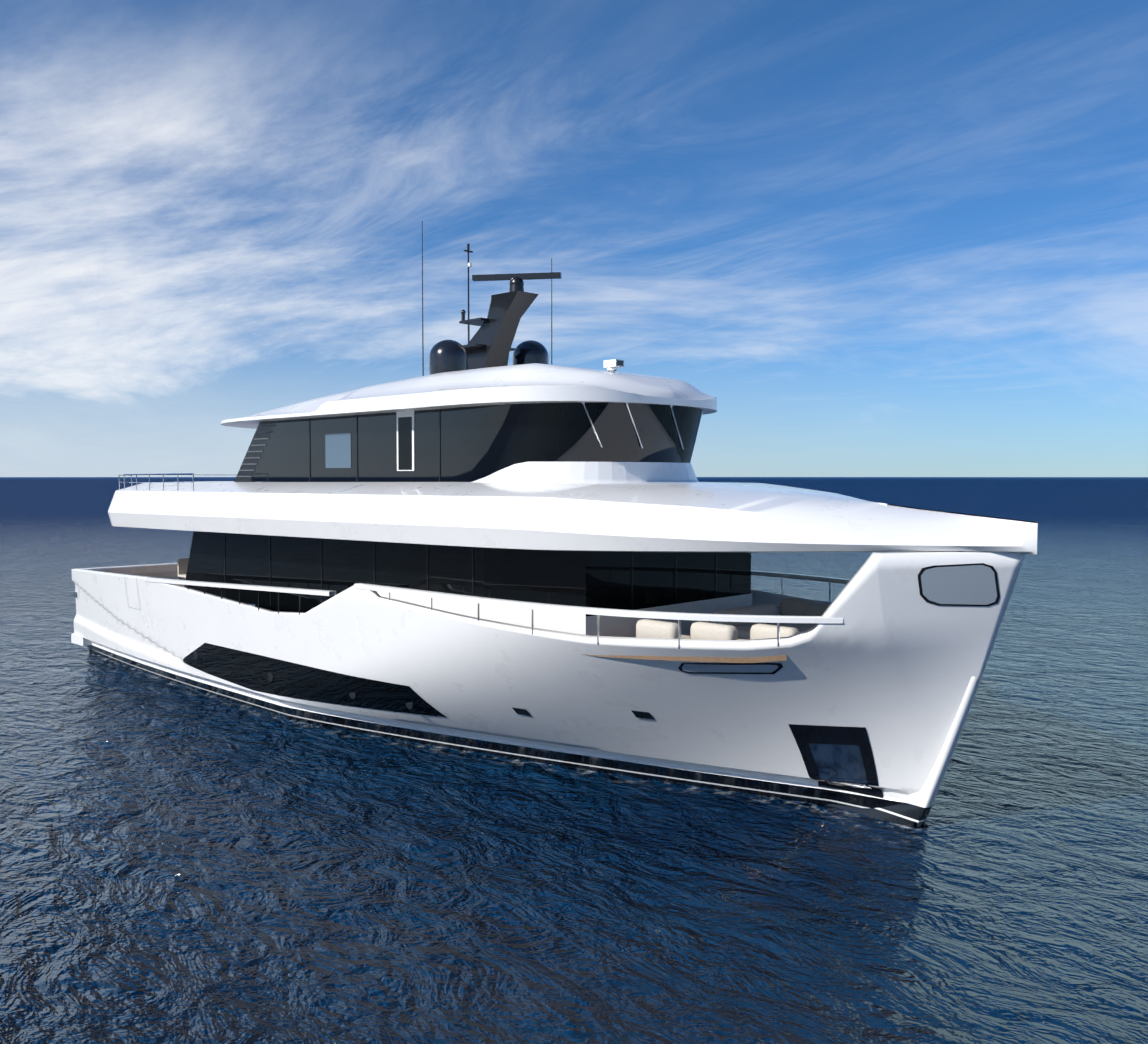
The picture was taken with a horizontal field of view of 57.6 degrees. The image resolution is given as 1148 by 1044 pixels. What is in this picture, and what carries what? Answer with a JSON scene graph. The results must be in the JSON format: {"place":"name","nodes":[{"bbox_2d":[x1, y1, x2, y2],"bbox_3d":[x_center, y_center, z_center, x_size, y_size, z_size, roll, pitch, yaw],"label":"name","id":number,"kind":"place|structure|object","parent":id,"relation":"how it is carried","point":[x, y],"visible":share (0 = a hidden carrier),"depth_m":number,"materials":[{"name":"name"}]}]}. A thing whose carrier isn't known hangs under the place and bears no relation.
{"place":"outdoors","nodes":[
{"label":"outdoors","id":0,"kind":"place"},
{"bbox_2d":[0,477,1147,1043],"bbox_3d":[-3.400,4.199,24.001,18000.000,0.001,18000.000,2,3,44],"label":"sea","id":1,"kind":"structure","parent":0,"point":[180,865],"depth_m":14.14,"materials":[{"name":"liquid"}]},
{"bbox_2d":[73,652,957,845],"bbox_3d":[-3.830,4.177,24.419,25.700,0.001,8.200,2,3,44],"label":"foam","id":2,"kind":"object","parent":1,"relation":"on","point":[591,770],"visible":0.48,"depth_m":17.93,"materials":[{"name":"white"}]},
{"bbox_2d":[71,551,1024,828],"bbox_3d":[-3.370,2.347,23.891,26.683,4.711,7.300,2,3,44],"label":"hull","id":3,"kind":"object","parent":1,"relation":"on","point":[895,663],"visible":0.62,"depth_m":16.74,"materials":[{"name":"white"}]},
{"bbox_2d":[71,633,91,645],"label":"swim platform","id":4,"kind":"structure","parent":3,"relation":"on","point":[79,639],"depth_m":30.59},
{"bbox_2d":[183,643,445,716],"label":"hull window","id":5,"kind":"structure","parent":3,"relation":"attached to","point":[252,670],"depth_m":21.27,"materials":[{"name":"black glass"}]},
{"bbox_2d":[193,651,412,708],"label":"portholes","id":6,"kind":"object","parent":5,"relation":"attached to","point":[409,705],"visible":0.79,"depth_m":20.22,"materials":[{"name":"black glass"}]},
{"bbox_2d":[73,402,683,606],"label":"metal deck fittings","id":7,"kind":"object","parent":3,"relation":"on","point":[182,566],"visible":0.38,"depth_m":26.45,"materials":[{"name":"silver metal"}]},
{"bbox_2d":[144,570,850,622],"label":"cap rails","id":8,"kind":"object","parent":3,"relation":"on","point":[628,613],"visible":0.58,"depth_m":16.63,"materials":[{"name":"silver metal"}]},
{"bbox_2d":[188,578,830,648],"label":"railing posts","id":9,"kind":"object","parent":3,"relation":"on","point":[778,630],"visible":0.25,"depth_m":17.08,"materials":[{"name":"silver metal"}]},
{"bbox_2d":[512,707,530,715],"bbox_3d":[-0.896,3.243,17.826,0.323,0.150,0.130,1,3,27],"label":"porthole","id":10,"kind":"object","parent":3,"relation":"on","point":[521,711],"visible":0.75,"depth_m":17.82,"materials":[{"name":"black glass"}]},
{"bbox_2d":[108,481,1037,554],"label":"deck","id":11,"kind":"structure","parent":3,"relation":"on","point":[727,517],"depth_m":16.36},
{"bbox_2d":[234,421,274,481],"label":"louvers","id":12,"kind":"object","parent":11,"relation":"on","point":[253,454],"depth_m":24.34,"materials":[{"name":"grey metal"}]},
{"bbox_2d":[236,409,698,482],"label":"wheelhouse trim","id":13,"kind":"structure","parent":11,"relation":"on","point":[337,450],"depth_m":18.92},
{"bbox_2d":[250,402,702,481],"bbox_3d":[-2.092,-1.560,22.475,10.650,1.400,4.840,2,3,44],"label":"wheelhouse glass","id":14,"kind":"object","parent":13,"relation":"in","point":[478,442],"visible":0.67,"depth_m":19.06,"materials":[{"name":"black glass"}]},
{"bbox_2d":[221,363,716,428],"bbox_3d":[-3.095,-2.671,23.404,13.646,0.779,5.900,2,3,44],"label":"hardtop","id":15,"kind":"object","parent":14,"relation":"on","point":[526,383],"visible":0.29,"depth_m":18.69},
{"bbox_2d":[422,221,623,375],"bbox_3d":[-1.398,-4.273,20.884,3.221,3.400,5.382,-1,3,-17],"label":"radar mast","id":16,"kind":"object","parent":15,"relation":"on","point":[490,342],"visible":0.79,"depth_m":21.56,"materials":[{"name":"black metal"}]},
{"bbox_2d":[631,710,653,719],"bbox_3d":[1.095,3.075,16.616,0.356,0.150,0.125,1,3,22],"label":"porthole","id":17,"kind":"object","parent":3,"relation":"on","point":[643,715],"visible":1,"depth_m":16.61,"materials":[{"name":"black glass"}]},
{"bbox_2d":[678,663,782,673],"bbox_3d":[2.279,2.143,15.262,1.542,0.250,0.178,1,3,17],"label":"plate rim","id":18,"kind":"object","parent":3,"relation":"on","point":[779,665],"visible":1,"depth_m":15.23,"materials":[{"name":"black metal"}]},
{"bbox_2d":[682,664,777,671],"bbox_3d":[2.270,2.144,15.257,1.419,0.190,0.128,1,3,17],"label":"plate","id":19,"kind":"object","parent":18,"relation":"in","point":[724,668],"visible":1,"depth_m":15.25,"materials":[{"name":"white glass"}]},
{"bbox_2d":[788,724,882,800],"bbox_3d":[3.975,3.655,15.843,1.000,1.260,1.088,2,3,44],"label":"anchor frame","id":20,"kind":"object","parent":3,"relation":"on","point":[805,736],"visible":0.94,"depth_m":15.77,"materials":[{"name":"black metal"}]},
{"bbox_2d":[809,744,870,788],"bbox_3d":[4.069,3.731,15.925,0.680,0.800,0.731,2,3,44],"label":"anchor plate","id":21,"kind":"object","parent":20,"relation":"in","point":[841,763],"visible":1,"depth_m":15.89,"materials":[{"name":"silver metal"}]},
{"bbox_2d":[918,563,999,605],"bbox_3d":[5.347,0.877,14.472,0.137,0.620,1.225,23,23,84],"label":"bow window frame","id":22,"kind":"object","parent":3,"relation":"on","point":[938,604],"visible":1,"depth_m":14.47,"materials":[{"name":"black metal"}]},
{"bbox_2d":[921,565,996,604],"bbox_3d":[5.347,0.877,14.467,0.126,0.570,1.136,23,23,84],"label":"bow window","id":23,"kind":"structure","parent":22,"relation":"in","point":[974,584],"depth_m":14.47,"materials":[{"name":"grey glass"}]},
{"bbox_2d":[0,0,1147,476],"label":"sky","id":24,"kind":"structure","parent":0,"point":[887,238],"materials":[{"name":"blue"}]},
{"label":"decks","id":25,"kind":"structure","parent":0,"visible":0},
{"bbox_2d":[184,531,751,636],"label":"deck house","id":26,"kind":"structure","parent":25,"relation":"on","point":[698,582],"depth_m":19.16,"materials":[{"name":"black glass"}]},
{"bbox_2d":[582,598,830,662],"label":"terrace seats","id":27,"kind":"object","parent":25,"relation":"on","point":[713,630],"visible":0.35,"depth_m":16.23,"materials":[{"name":"beige fabric"}]}
]}

